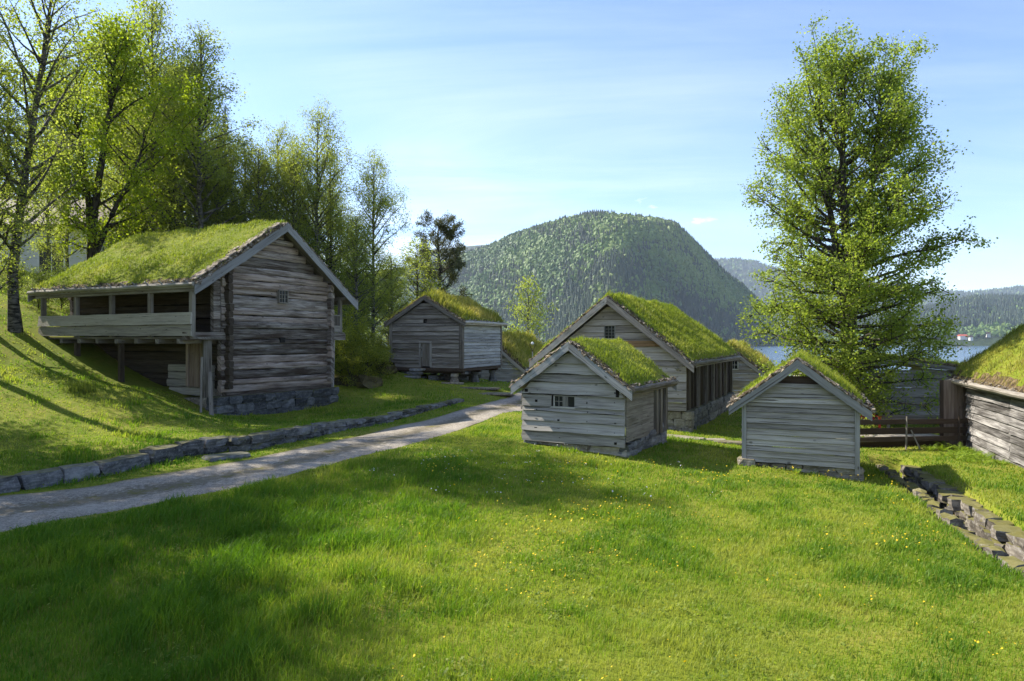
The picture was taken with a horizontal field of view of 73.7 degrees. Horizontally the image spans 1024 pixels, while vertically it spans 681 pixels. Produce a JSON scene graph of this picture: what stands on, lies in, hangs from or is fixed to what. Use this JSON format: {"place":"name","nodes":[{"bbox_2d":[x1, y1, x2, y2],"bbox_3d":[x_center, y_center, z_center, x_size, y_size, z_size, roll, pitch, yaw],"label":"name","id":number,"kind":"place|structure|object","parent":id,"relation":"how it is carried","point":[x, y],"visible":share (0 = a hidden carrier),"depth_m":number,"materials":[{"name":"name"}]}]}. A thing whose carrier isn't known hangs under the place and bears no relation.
{"place":"outdoors","nodes":[
{"label":"outdoors","id":0,"kind":"place"},
{"bbox_2d":[0,388,524,531],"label":"road","id":1,"kind":"structure","parent":0,"point":[21,510],"depth_m":14.86,"materials":[{"name":"gravel"}]},
{"bbox_2d":[0,268,1023,680],"bbox_3d":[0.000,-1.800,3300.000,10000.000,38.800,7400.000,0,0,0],"label":"ground","id":2,"kind":"structure","parent":0,"point":[94,358],"depth_m":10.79,"materials":[{"name":"plant"}]},
{"bbox_2d":[0,260,30,295],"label":"bush","id":3,"kind":"object","parent":2,"relation":"on","point":[24,275],"visible":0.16,"depth_m":29.98,"materials":[{"name":"green plant"}]},
{"bbox_2d":[0,81,36,198],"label":"spruce tree","id":4,"kind":"object","parent":2,"relation":"on","point":[13,145],"visible":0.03,"depth_m":48.89,"materials":[{"name":"green plant"}]},
{"bbox_2d":[12,103,44,192],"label":"spruce tree","id":5,"kind":"object","parent":2,"relation":"on","point":[23,149],"visible":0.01,"depth_m":50.85,"materials":[{"name":"green plant"}]},
{"bbox_2d":[0,20,66,307],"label":"birch tree","id":6,"kind":"object","parent":2,"relation":"on","point":[5,188],"visible":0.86,"depth_m":24.42,"materials":[{"name":"green plant"}]},
{"bbox_2d":[19,264,55,308],"bbox_3d":[-19.712,-2.176,28.629,1.491,2.020,1.522,0,0,-4],"label":"bush","id":7,"kind":"object","parent":2,"relation":"on","point":[39,276],"visible":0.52,"depth_m":28.35,"materials":[{"name":"green plant"}]},
{"bbox_2d":[24,98,81,278],"bbox_3d":[-22.352,-6.996,33.107,2.787,9.596,3.076,0,0,-7],"label":"birch tree","id":8,"kind":"object","parent":2,"relation":"on","point":[47,244],"visible":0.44,"depth_m":32.85,"materials":[{"name":"green plant"}]},
{"bbox_2d":[42,261,70,309],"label":"bush","id":9,"kind":"object","parent":2,"relation":"on","point":[62,300],"visible":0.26,"depth_m":29.82,"materials":[{"name":"green plant"}]},
{"bbox_2d":[0,0,121,332],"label":"birch tree","id":10,"kind":"object","parent":2,"relation":"on","point":[14,321],"visible":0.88,"depth_m":25.11,"materials":[{"name":"green plant"}]},
{"bbox_2d":[14,67,116,198],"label":"birch tree","id":11,"kind":"object","parent":2,"relation":"on","point":[70,141],"visible":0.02,"depth_m":49.20,"materials":[{"name":"green plant"}]},
{"bbox_2d":[36,48,106,270],"bbox_3d":[-22.587,-8.696,35.059,3.172,12.481,3.501,0,0,33],"label":"birch tree","id":12,"kind":"object","parent":2,"relation":"on","point":[66,234],"visible":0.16,"depth_m":34.88,"materials":[{"name":"green plant"}]},
{"bbox_2d":[0,199,156,276],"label":"pale house","id":13,"kind":"structure","parent":2,"relation":"on","point":[35,259],"depth_m":37.99,"materials":[{"name":"white"}]},
{"bbox_2d":[38,242,64,273],"bbox_3d":[-25.600,-4.550,37.970,1.500,1.900,0.060,0,0,0],"label":"window","id":14,"kind":"structure","parent":13,"relation":"in","point":[40,259],"depth_m":37.97,"materials":[{"name":"white paint"}]},
{"bbox_2d":[58,377,106,393],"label":"rush tuft","id":15,"kind":"object","parent":2,"relation":"on","point":[78,387],"visible":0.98,"depth_m":21.15,"materials":[{"name":"green plant"}]},
{"bbox_2d":[0,0,222,259],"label":"leafy tree","id":16,"kind":"object","parent":2,"relation":"on","point":[113,86],"visible":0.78,"depth_m":33.71,"materials":[{"name":"green plant"}]},
{"bbox_2d":[79,73,160,229],"bbox_3d":[-22.882,-9.863,39.958,4.736,13.670,5.683,0,0,-28],"label":"birch tree","id":17,"kind":"object","parent":2,"relation":"on","point":[108,184],"visible":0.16,"depth_m":39.43,"materials":[{"name":"green plant"}]},
{"bbox_2d":[77,88,162,196],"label":"birch tree","id":18,"kind":"object","parent":2,"relation":"on","point":[112,146],"visible":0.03,"depth_m":44.10,"materials":[{"name":"green plant"}]},
{"bbox_2d":[38,41,207,198],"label":"birch tree","id":19,"kind":"object","parent":2,"relation":"on","point":[103,107],"visible":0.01,"depth_m":50.58,"materials":[{"name":"green plant"}]},
{"bbox_2d":[100,213,148,251],"bbox_3d":[-21.346,-4.856,38.097,3.440,4.661,3.512,0,0,43],"label":"bush","id":20,"kind":"object","parent":2,"relation":"on","point":[116,241],"visible":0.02,"depth_m":37.66,"materials":[{"name":"green plant"}]},
{"bbox_2d":[105,131,187,217],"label":"leafy tree","id":21,"kind":"object","parent":2,"relation":"on","point":[129,176],"visible":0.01,"depth_m":42.82,"materials":[{"name":"green plant"}]},
{"bbox_2d":[83,0,221,240],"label":"birch tree","id":22,"kind":"object","parent":2,"relation":"on","point":[156,23],"visible":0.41,"depth_m":37.58,"materials":[{"name":"green plant"}]},
{"bbox_2d":[117,57,233,222],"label":"birch tree","id":23,"kind":"object","parent":2,"relation":"on","point":[181,119],"visible":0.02,"depth_m":43.91,"materials":[{"name":"green plant"}]},
{"bbox_2d":[127,53,228,233],"bbox_3d":[-19.563,-9.270,39.209,6.255,14.190,5.666,0,0,31],"label":"birch tree","id":24,"kind":"object","parent":2,"relation":"on","point":[172,191],"visible":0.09,"depth_m":38.63,"materials":[{"name":"green plant"}]},
{"bbox_2d":[126,124,231,231],"bbox_3d":[-19.448,-7.919,40.095,6.704,11.106,5.588,0,0,28],"label":"birch tree","id":25,"kind":"object","parent":2,"relation":"on","point":[177,160],"visible":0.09,"depth_m":39.18,"materials":[{"name":"green plant"}]},
{"bbox_2d":[27,218,357,415],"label":"log storehouse","id":26,"kind":"structure","parent":2,"relation":"on","point":[246,312],"depth_m":25.08,"materials":[{"name":"grey wood"}]},
{"bbox_2d":[186,343,201,386],"bbox_3d":[-11.105,0.860,23.949,0.920,1.680,0.070,0,0,27],"label":"lower door","id":27,"kind":"structure","parent":26,"relation":"in","point":[193,351],"depth_m":23.96,"materials":[{"name":"wood"}]},
{"bbox_2d":[276,289,288,303],"bbox_3d":[-8.714,-1.660,25.884,0.180,0.520,0.480,0,0,27],"label":"window","id":28,"kind":"structure","parent":26,"relation":"in","point":[282,297],"depth_m":25.85,"materials":[{"name":"grey wood"}]},
{"bbox_2d":[200,357,202,412],"bbox_3d":[-10.265,1.585,22.561,0.070,2.081,0.441,0,0,-18],"label":"leaning pole","id":29,"kind":"object","parent":2,"relation":"on","point":[201,382],"visible":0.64,"depth_m":22.56,"materials":[{"name":"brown wood"}]},
{"bbox_2d":[139,18,271,231],"bbox_3d":[-17.367,-9.381,37.177,7.388,16.031,6.692,0,0,8],"label":"birch tree","id":30,"kind":"object","parent":2,"relation":"on","point":[201,180],"visible":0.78,"depth_m":36.87,"materials":[{"name":"green plant"}]},
{"bbox_2d":[185,155,226,228],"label":"birch tree","id":31,"kind":"object","parent":2,"relation":"on","point":[202,204],"depth_m":41.99,"materials":[{"name":"green plant"}]},
{"bbox_2d":[207,372,213,414],"bbox_3d":[-10.030,1.855,22.728,0.130,1.620,0.500,0,0,-32],"label":"leaning board","id":32,"kind":"object","parent":2,"relation":"on","point":[210,394],"visible":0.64,"depth_m":22.73,"materials":[{"name":"grey wood"}]},
{"bbox_2d":[185,91,249,217],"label":"birch tree","id":33,"kind":"object","parent":2,"relation":"on","point":[222,131],"visible":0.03,"depth_m":47.99,"materials":[{"name":"green plant"}]},
{"bbox_2d":[189,118,246,229],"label":"birch tree","id":34,"kind":"object","parent":2,"relation":"on","point":[220,186],"visible":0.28,"depth_m":39.85,"materials":[{"name":"green plant"}]},
{"bbox_2d":[202,451,250,461],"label":"step slab","id":35,"kind":"structure","parent":2,"relation":"on","point":[231,455],"depth_m":16.83,"materials":[{"name":"grey stone"}]},
{"bbox_2d":[208,105,247,221],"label":"spruce tree","id":36,"kind":"object","parent":2,"relation":"on","point":[227,127],"visible":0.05,"depth_m":42.96,"materials":[{"name":"green plant"}]},
{"bbox_2d":[212,196,250,226],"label":"leafy tree","id":37,"kind":"object","parent":2,"relation":"on","point":[233,212],"visible":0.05,"depth_m":40.61,"materials":[{"name":"green plant"}]},
{"bbox_2d":[0,398,463,493],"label":"retaining wall","id":38,"kind":"structure","parent":2,"relation":"on","point":[24,480],"depth_m":17.14,"materials":[{"name":"stone"}]},
{"bbox_2d":[204,134,274,224],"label":"birch tree","id":39,"kind":"object","parent":2,"relation":"on","point":[241,172],"visible":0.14,"depth_m":40.81,"materials":[{"name":"green plant"}]},
{"bbox_2d":[224,138,291,224],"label":"birch tree","id":40,"kind":"object","parent":2,"relation":"on","point":[256,183],"visible":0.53,"depth_m":39.10,"materials":[{"name":"green plant"}]},
{"bbox_2d":[235,161,283,217],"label":"birch tree","id":41,"kind":"object","parent":2,"relation":"on","point":[260,192],"visible":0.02,"depth_m":45.89,"materials":[{"name":"green plant"}]},
{"bbox_2d":[245,115,313,245],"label":"birch tree","id":42,"kind":"object","parent":2,"relation":"on","point":[280,131],"visible":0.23,"depth_m":41.77,"materials":[{"name":"green plant"}]},
{"bbox_2d":[262,158,320,233],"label":"birch tree","id":43,"kind":"object","parent":2,"relation":"on","point":[297,200],"visible":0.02,"depth_m":46.89,"materials":[{"name":"green plant"}]},
{"bbox_2d":[247,135,338,259],"bbox_3d":[-12.853,-6.349,40.089,5.545,11.858,4.622,0,0,-9],"label":"birch tree","id":44,"kind":"object","parent":2,"relation":"on","point":[293,212],"visible":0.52,"depth_m":39.75,"materials":[{"name":"green plant"}]},
{"bbox_2d":[291,199,329,249],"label":"birch tree","id":45,"kind":"object","parent":2,"relation":"on","point":[310,227],"visible":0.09,"depth_m":41.65,"materials":[{"name":"green plant"}]},
{"bbox_2d":[263,92,368,312],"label":"birch tree","id":46,"kind":"object","parent":2,"relation":"on","point":[311,164],"visible":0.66,"depth_m":40.69,"materials":[{"name":"green plant"}]},
{"bbox_2d":[306,186,363,280],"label":"birch tree","id":47,"kind":"object","parent":2,"relation":"on","point":[327,239],"visible":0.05,"depth_m":48.90,"materials":[{"name":"green plant"}]},
{"bbox_2d":[300,153,380,309],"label":"birch tree","id":48,"kind":"object","parent":2,"relation":"on","point":[331,239],"visible":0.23,"depth_m":42.82,"materials":[{"name":"green plant"}]},
{"bbox_2d":[333,305,359,361],"bbox_3d":[-9.090,-0.520,34.489,3.334,3.674,2.920,0,0,-4],"label":"bush","id":49,"kind":"object","parent":2,"relation":"on","point":[346,321],"visible":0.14,"depth_m":34.30,"materials":[{"name":"green plant"}]},
{"bbox_2d":[333,261,362,328],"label":"bush","id":50,"kind":"object","parent":2,"relation":"on","point":[350,292],"visible":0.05,"depth_m":43.85,"materials":[{"name":"green plant"}]},
{"bbox_2d":[334,328,369,375],"bbox_3d":[-7.844,0.528,32.039,2.652,2.922,2.323,0,0,-18],"label":"bush","id":51,"kind":"object","parent":2,"relation":"on","point":[339,343],"visible":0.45,"depth_m":31.74,"materials":[{"name":"green plant"}]},
{"bbox_2d":[335,342,374,386],"bbox_3d":[-7.454,1.135,31.124,1.726,2.171,1.970,0,0,38],"label":"bush","id":52,"kind":"object","parent":2,"relation":"on","point":[350,362],"visible":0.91,"depth_m":31.01,"materials":[{"name":"green plant"}]},
{"bbox_2d":[323,221,388,333],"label":"birch tree","id":53,"kind":"object","parent":2,"relation":"on","point":[366,262],"visible":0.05,"depth_m":51.74,"materials":[{"name":"green plant"}]},
{"bbox_2d":[334,374,382,388],"bbox_3d":[-7.248,1.889,31.343,2.651,0.696,1.332,0,0,0],"label":"rock","id":54,"kind":"object","parent":2,"relation":"on","point":[368,382],"visible":0.75,"depth_m":31.10,"materials":[{"name":"stone"}]},
{"bbox_2d":[327,212,390,332],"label":"birch tree","id":55,"kind":"object","parent":2,"relation":"on","point":[356,265],"visible":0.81,"depth_m":37.98,"materials":[{"name":"green plant"}]},
{"bbox_2d":[338,314,381,372],"bbox_3d":[-7.325,0.193,32.900,2.880,3.173,2.522,0,0,45],"label":"bush","id":56,"kind":"object","parent":2,"relation":"on","point":[362,331],"visible":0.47,"depth_m":32.67,"materials":[{"name":"green plant"}]},
{"bbox_2d":[342,271,383,335],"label":"birch tree","id":57,"kind":"object","parent":2,"relation":"on","point":[367,313],"visible":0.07,"depth_m":45.62,"materials":[{"name":"green plant"}]},
{"bbox_2d":[344,335,389,382],"bbox_3d":[-6.651,0.930,31.640,2.273,2.505,1.991,0,0,-21],"label":"bush","id":58,"kind":"object","parent":2,"relation":"on","point":[367,361],"visible":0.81,"depth_m":31.43,"materials":[{"name":"green plant"}]},
{"bbox_2d":[324,144,414,340],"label":"birch tree","id":59,"kind":"object","parent":2,"relation":"on","point":[382,204],"visible":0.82,"depth_m":40.83,"materials":[{"name":"green plant"}]},
{"bbox_2d":[352,329,394,362],"bbox_3d":[-6.898,0.454,34.096,1.858,2.338,2.122,0,0,22],"label":"bush","id":60,"kind":"object","parent":2,"relation":"on","point":[381,342],"visible":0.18,"depth_m":33.91,"materials":[{"name":"green plant"}]},
{"bbox_2d":[367,341,393,377],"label":"bush","id":61,"kind":"object","parent":2,"relation":"on","point":[384,363],"visible":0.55,"depth_m":32.56,"materials":[{"name":"green plant"}]},
{"bbox_2d":[358,255,411,348],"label":"birch tree","id":62,"kind":"object","parent":2,"relation":"on","point":[390,301],"visible":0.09,"depth_m":54.70,"materials":[{"name":"green plant"}]},
{"bbox_2d":[365,252,415,342],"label":"birch tree","id":63,"kind":"object","parent":2,"relation":"on","point":[399,295],"visible":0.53,"depth_m":42.65,"materials":[{"name":"green plant"}]},
{"bbox_2d":[384,235,445,310],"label":"birch tree","id":64,"kind":"object","parent":2,"relation":"on","point":[417,274],"visible":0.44,"depth_m":44.88,"materials":[{"name":"green plant"}]},
{"bbox_2d":[397,209,472,299],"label":"pine tree","id":65,"kind":"object","parent":2,"relation":"on","point":[447,231],"visible":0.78,"depth_m":47.68,"materials":[{"name":"green plant"}]},
{"bbox_2d":[384,287,507,381],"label":"stilt storehouse","id":66,"kind":"structure","parent":2,"relation":"on","point":[434,333],"depth_m":34.08,"materials":[{"name":"grey wood"}]},
{"bbox_2d":[421,343,429,365],"bbox_3d":[-4.281,0.712,33.860,0.509,1.135,0.070,0,0,23],"label":"door","id":67,"kind":"structure","parent":66,"relation":"in","point":[425,347],"depth_m":33.87,"materials":[{"name":"grey wood"}]},
{"bbox_2d":[441,382,463,384],"bbox_3d":[-2.874,2.065,32.960,1.091,0.104,0.522,0,0,4],"label":"stepping stone","id":68,"kind":"object","parent":2,"relation":"on","point":[460,383],"visible":0.89,"depth_m":32.73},
{"bbox_2d":[460,387,500,389],"bbox_3d":[-1.476,2.219,31.648,1.915,0.103,0.559,0,0,16],"label":"stepping stone","id":69,"kind":"object","parent":2,"relation":"on","point":[488,388],"visible":0.85,"depth_m":31.44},
{"bbox_2d":[478,392,512,395],"bbox_3d":[-0.753,2.389,30.529,1.591,0.107,0.825,0,0,10],"label":"stepping stone","id":70,"kind":"object","parent":2,"relation":"on","point":[500,393],"visible":0.8,"depth_m":30.20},
{"bbox_2d":[465,328,542,382],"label":"hut","id":71,"kind":"object","parent":2,"relation":"on","point":[516,353],"visible":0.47,"depth_m":43.07,"materials":[{"name":"plant"}]},
{"bbox_2d":[0,434,1023,680],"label":"meadow herbs","id":72,"kind":"object","parent":2,"relation":"on","point":[446,672],"visible":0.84,"depth_m":7.87,"materials":[{"name":"green plant"}]},
{"bbox_2d":[503,273,557,344],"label":"birch tree","id":73,"kind":"object","parent":2,"relation":"on","point":[527,318],"visible":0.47,"depth_m":59.84,"materials":[{"name":"green plant"}]},
{"bbox_2d":[374,444,721,496],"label":"white meadow flowers","id":74,"kind":"object","parent":2,"relation":"on","point":[534,473],"visible":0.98,"depth_m":13.72,"materials":[{"name":"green plant"}]},
{"bbox_2d":[509,335,678,457],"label":"shed","id":75,"kind":"structure","parent":2,"relation":"on","point":[571,386],"depth_m":17.04,"materials":[{"name":"grey wood"}]},
{"bbox_2d":[550,395,575,408],"bbox_3d":[1.286,1.538,17.095,0.700,0.325,0.072,0,0,29],"label":"window","id":76,"kind":"structure","parent":75,"relation":"in","point":[559,401],"depth_m":17.07,"materials":[{"name":"grey wood"}]},
{"bbox_2d":[528,289,740,431],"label":"house","id":77,"kind":"structure","parent":2,"relation":"on","point":[664,336],"depth_m":25.53,"materials":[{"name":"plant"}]},
{"bbox_2d":[604,325,615,338],"bbox_3d":[3.645,-0.310,25.373,0.440,0.520,0.115,0,0,26],"label":"window","id":78,"kind":"structure","parent":77,"relation":"in","point":[609,330],"depth_m":25.39,"materials":[{"name":"black glass"}]},
{"bbox_2d":[667,434,705,440],"bbox_3d":[5.240,3.022,21.166,1.511,0.101,0.641,0,0,39],"label":"stepping stone","id":79,"kind":"object","parent":2,"relation":"on","point":[691,437],"visible":0.36,"depth_m":20.95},
{"bbox_2d":[362,453,1015,680],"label":"buttercups","id":80,"kind":"object","parent":2,"relation":"on","point":[672,558],"visible":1,"depth_m":10.13,"materials":[{"name":"yellow plant"}]},
{"bbox_2d":[713,440,741,445],"bbox_3d":[6.555,3.106,20.716,0.932,0.110,0.517,0,0,18],"label":"stepping stone","id":81,"kind":"object","parent":2,"relation":"on","point":[730,442],"visible":0.52,"depth_m":20.65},
{"bbox_2d":[724,338,773,394],"bbox_3d":[12.746,1.750,38.749,4.062,3.920,6.331,0,0,26],"label":"windowed hut","id":82,"kind":"object","parent":2,"relation":"on","point":[746,369],"visible":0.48,"depth_m":35.91,"materials":[{"name":"grey wood"}]},
{"bbox_2d":[733,361,737,369],"bbox_3d":[11.742,1.290,36.041,0.400,0.500,0.120,0,0,26],"label":"window","id":83,"kind":"structure","parent":82,"relation":"in","point":[735,363],"depth_m":36.03,"materials":[{"name":"white paint"}]},
{"bbox_2d":[726,349,875,480],"bbox_3d":[7.330,1.800,17.376,3.174,3.226,4.086,0,0,24],"label":"open gable cabin","id":84,"kind":"object","parent":2,"relation":"on","point":[827,405],"visible":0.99,"depth_m":15.72,"materials":[{"name":"grey wood"}]},
{"bbox_2d":[735,10,997,436],"bbox_3d":[12.566,-4.328,25.269,8.148,15.854,7.918,0,0,-9],"label":"leafy tree","id":85,"kind":"object","parent":2,"relation":"on","point":[845,262],"visible":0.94,"depth_m":24.51,"materials":[{"name":"green plant"}]},
{"bbox_2d":[860,413,881,427],"bbox_3d":[12.425,2.890,24.415,1.350,0.900,0.510,0,0,0],"label":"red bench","id":86,"kind":"object","parent":2,"relation":"on","point":[873,418],"visible":0.12,"depth_m":24.62,"materials":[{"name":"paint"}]},
{"bbox_2d":[794,352,963,419],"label":"long boarded shed","id":87,"kind":"structure","parent":2,"relation":"on","point":[949,367],"depth_m":26.72,"materials":[{"name":"grey wood"}]},
{"bbox_2d":[820,434,957,446],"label":"plank walkway","id":88,"kind":"structure","parent":2,"relation":"on","point":[887,444],"depth_m":22.35,"materials":[{"name":"wood"}]},
{"bbox_2d":[882,410,939,427],"bbox_3d":[14.350,3.035,24.331,2.500,1.130,0.128,0,0,0],"label":"walkway railing","id":89,"kind":"object","parent":2,"relation":"on","point":[912,417],"visible":0.52,"depth_m":24.27,"materials":[{"name":"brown wood"}]},
{"bbox_2d":[860,415,969,448],"bbox_3d":[12.869,3.015,21.617,3.820,1.271,0.377,0,0,-6],"label":"board fence","id":90,"kind":"object","parent":2,"relation":"on","point":[906,430],"visible":0.89,"depth_m":21.76,"materials":[{"name":"brown wood"}]},
{"bbox_2d":[921,443,938,450],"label":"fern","id":91,"kind":"object","parent":2,"relation":"on","point":[932,448],"visible":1,"depth_m":21.24,"materials":[{"name":"green plant"}]},
{"bbox_2d":[877,464,1023,576],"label":"ditch wall","id":92,"kind":"structure","parent":2,"relation":"on","point":[998,537],"depth_m":12.57,"materials":[{"name":"stone"}]},
{"bbox_2d":[945,452,971,459],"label":"fern","id":93,"kind":"object","parent":2,"relation":"on","point":[957,456],"visible":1,"depth_m":19.09,"materials":[{"name":"green plant"}]},
{"bbox_2d":[962,457,978,462],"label":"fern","id":94,"kind":"object","parent":2,"relation":"on","point":[968,459],"visible":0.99,"depth_m":18.31,"materials":[{"name":"green plant"}]},
{"bbox_2d":[940,322,1023,467],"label":"turf barn","id":95,"kind":"structure","parent":2,"relation":"on","point":[983,391],"depth_m":20.14,"materials":[{"name":"grey wood"}]},
{"bbox_2d":[944,380,962,445],"bbox_3d":[14.471,2.375,22.354,0.596,2.150,0.062,0,0,20],"label":"plank door","id":96,"kind":"structure","parent":95,"relation":"in","point":[953,394],"depth_m":22.35,"materials":[{"name":"wood"}]},
{"bbox_2d":[0,0,1023,292],"label":"sky","id":97,"kind":"structure","parent":0,"point":[505,117],"materials":[{"name":"blue"}]},
{"bbox_2d":[378,237,758,345],"bbox_3d":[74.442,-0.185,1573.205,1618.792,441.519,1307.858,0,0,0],"label":"mountain","id":98,"kind":"structure","parent":0,"point":[504,289],"depth_m":1175.61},
{"bbox_2d":[361,211,786,345],"bbox_3d":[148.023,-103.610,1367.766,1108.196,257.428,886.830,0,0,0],"label":"mountain wood birches","id":99,"kind":"object","parent":98,"relation":"on","point":[547,250],"visible":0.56,"depth_m":1170.50,"materials":[{"name":"plant"}]},
{"bbox_2d":[375,209,799,345],"bbox_3d":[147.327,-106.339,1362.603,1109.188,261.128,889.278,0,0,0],"label":"mountain wood spruces","id":100,"kind":"object","parent":98,"relation":"on","point":[626,270],"visible":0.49,"depth_m":1110.87,"materials":[{"name":"plant"}]},
{"bbox_2d":[398,346,989,394],"bbox_3d":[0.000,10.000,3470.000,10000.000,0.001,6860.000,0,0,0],"label":"lake","id":101,"kind":"structure","parent":0,"point":[778,356],"depth_m":568.91,"materials":[{"name":"blue liquid"}]},
{"bbox_2d":[420,245,1017,335],"bbox_3d":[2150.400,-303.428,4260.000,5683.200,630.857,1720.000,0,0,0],"label":"ridge","id":102,"kind":"structure","parent":0,"point":[739,271],"depth_m":3976.37,"materials":[{"name":"plant"}]},
{"bbox_2d":[714,256,1023,309],"bbox_3d":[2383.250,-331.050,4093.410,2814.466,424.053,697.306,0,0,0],"label":"ridge wood spruces","id":103,"kind":"object","parent":102,"relation":"on","point":[756,262],"visible":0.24,"depth_m":4128.84,"materials":[{"name":"plant"}]},
{"bbox_2d":[715,257,1023,310],"bbox_3d":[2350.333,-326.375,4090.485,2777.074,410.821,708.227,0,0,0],"label":"ridge wood birches","id":104,"kind":"object","parent":102,"relation":"on","point":[764,265],"visible":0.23,"depth_m":4076.54,"materials":[{"name":"plant"}]},
{"bbox_2d":[809,308,1005,345],"bbox_3d":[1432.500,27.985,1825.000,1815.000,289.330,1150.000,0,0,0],"label":"lakeside hill","id":105,"kind":"structure","parent":0,"point":[986,341],"depth_m":1315.59,"materials":[{"name":"plant"}]},
{"bbox_2d":[801,292,1023,334],"bbox_3d":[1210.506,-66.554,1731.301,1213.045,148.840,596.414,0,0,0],"label":"lakeside wood spruces","id":106,"kind":"object","parent":105,"relation":"on","point":[989,300],"visible":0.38,"depth_m":1629.61,"materials":[{"name":"plant"}]},
{"bbox_2d":[804,297,1023,340],"bbox_3d":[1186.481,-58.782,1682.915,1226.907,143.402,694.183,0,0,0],"label":"lakeside wood birches","id":107,"kind":"object","parent":105,"relation":"on","point":[995,329],"visible":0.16,"depth_m":1398.05,"materials":[{"name":"plant"}]},
{"bbox_2d":[957,334,967,339],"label":"lakeside house","id":108,"kind":"structure","parent":105,"relation":"on","point":[961,337],"depth_m":1339.88,"materials":[{"name":"white paint"}]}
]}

